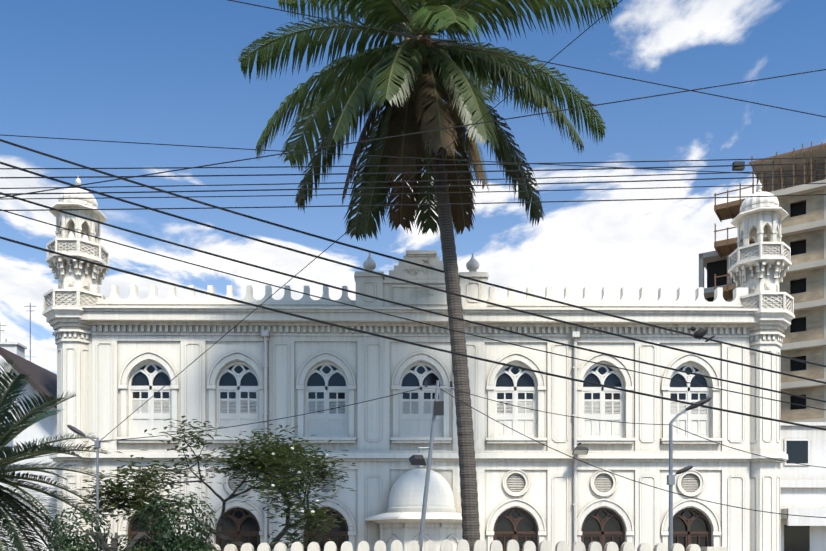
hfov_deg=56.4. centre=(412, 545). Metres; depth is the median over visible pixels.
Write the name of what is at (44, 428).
white house
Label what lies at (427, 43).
coconuts
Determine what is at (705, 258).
construction concrete frame
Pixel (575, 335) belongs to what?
facade drain pipes
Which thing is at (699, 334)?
crow on wire
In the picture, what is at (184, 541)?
street bush
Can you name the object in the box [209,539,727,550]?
courtyard fence wall
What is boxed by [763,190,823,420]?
construction block walls
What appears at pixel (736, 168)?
overhead wires
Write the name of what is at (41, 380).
house roof
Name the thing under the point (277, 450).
courtyard tree
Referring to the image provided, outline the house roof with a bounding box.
[0,347,56,407]
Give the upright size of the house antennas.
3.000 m
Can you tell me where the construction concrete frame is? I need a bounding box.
[699,146,825,421]
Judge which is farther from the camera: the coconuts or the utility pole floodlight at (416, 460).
the coconuts
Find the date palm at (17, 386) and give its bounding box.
[0,358,109,550]
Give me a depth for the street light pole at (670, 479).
17.29 m
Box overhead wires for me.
[0,0,825,517]
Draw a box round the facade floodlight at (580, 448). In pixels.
[572,443,588,454]
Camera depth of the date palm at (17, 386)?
18.43 m
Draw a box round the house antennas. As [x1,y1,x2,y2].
[0,303,35,361]
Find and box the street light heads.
[676,397,711,473]
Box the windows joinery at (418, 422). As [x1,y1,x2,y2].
[129,361,709,437]
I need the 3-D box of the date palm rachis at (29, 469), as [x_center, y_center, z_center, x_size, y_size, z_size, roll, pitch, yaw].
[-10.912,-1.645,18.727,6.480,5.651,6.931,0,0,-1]
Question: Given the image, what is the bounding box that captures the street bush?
[43,492,219,550]
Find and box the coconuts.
[399,36,430,68]
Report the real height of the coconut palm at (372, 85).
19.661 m
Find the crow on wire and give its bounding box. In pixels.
[687,326,714,341]
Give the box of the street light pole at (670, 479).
[667,409,686,550]
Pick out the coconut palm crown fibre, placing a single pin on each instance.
(428, 37)
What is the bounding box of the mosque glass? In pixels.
[131,364,707,550]
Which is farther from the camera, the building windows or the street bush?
the building windows
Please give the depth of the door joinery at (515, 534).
26.13 m
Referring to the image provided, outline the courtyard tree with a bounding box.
[64,415,354,550]
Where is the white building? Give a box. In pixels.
[780,422,825,550]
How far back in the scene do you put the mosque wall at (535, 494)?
25.97 m
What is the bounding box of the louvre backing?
[133,392,705,413]
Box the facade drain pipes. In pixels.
[261,330,579,542]
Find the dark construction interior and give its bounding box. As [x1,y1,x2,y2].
[707,201,805,409]
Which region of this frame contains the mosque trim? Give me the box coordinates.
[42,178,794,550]
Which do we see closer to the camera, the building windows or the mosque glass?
the mosque glass
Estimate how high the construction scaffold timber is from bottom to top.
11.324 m
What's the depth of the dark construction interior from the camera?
64.41 m
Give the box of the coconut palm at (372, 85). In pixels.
[236,0,616,550]
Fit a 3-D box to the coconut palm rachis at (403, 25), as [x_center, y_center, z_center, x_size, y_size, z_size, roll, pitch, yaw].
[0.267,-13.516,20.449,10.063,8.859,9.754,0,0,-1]
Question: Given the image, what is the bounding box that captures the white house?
[0,342,56,550]
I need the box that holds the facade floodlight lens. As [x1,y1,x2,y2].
[573,450,587,453]
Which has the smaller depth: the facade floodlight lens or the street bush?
the street bush
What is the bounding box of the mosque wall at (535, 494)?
[88,329,749,550]
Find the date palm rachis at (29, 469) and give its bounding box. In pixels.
[0,362,106,550]
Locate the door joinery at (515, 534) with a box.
[128,507,710,550]
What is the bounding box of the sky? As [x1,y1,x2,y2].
[0,0,825,373]
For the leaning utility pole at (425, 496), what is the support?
on the ground
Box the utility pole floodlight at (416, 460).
[409,455,425,465]
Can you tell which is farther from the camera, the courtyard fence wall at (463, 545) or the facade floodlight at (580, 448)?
the facade floodlight at (580, 448)
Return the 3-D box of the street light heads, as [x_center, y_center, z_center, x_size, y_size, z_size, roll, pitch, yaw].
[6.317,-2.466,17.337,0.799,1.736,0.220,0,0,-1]
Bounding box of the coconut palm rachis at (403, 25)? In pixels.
[240,0,604,234]
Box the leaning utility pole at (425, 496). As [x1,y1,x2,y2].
[418,380,453,550]
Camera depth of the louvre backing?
26.12 m
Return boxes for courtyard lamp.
[67,425,100,550]
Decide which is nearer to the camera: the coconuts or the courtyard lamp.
the courtyard lamp
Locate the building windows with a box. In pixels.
[784,441,809,550]
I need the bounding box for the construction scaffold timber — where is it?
[714,141,825,299]
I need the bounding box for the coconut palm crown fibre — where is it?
[397,28,457,110]
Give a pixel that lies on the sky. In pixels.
(138, 71)

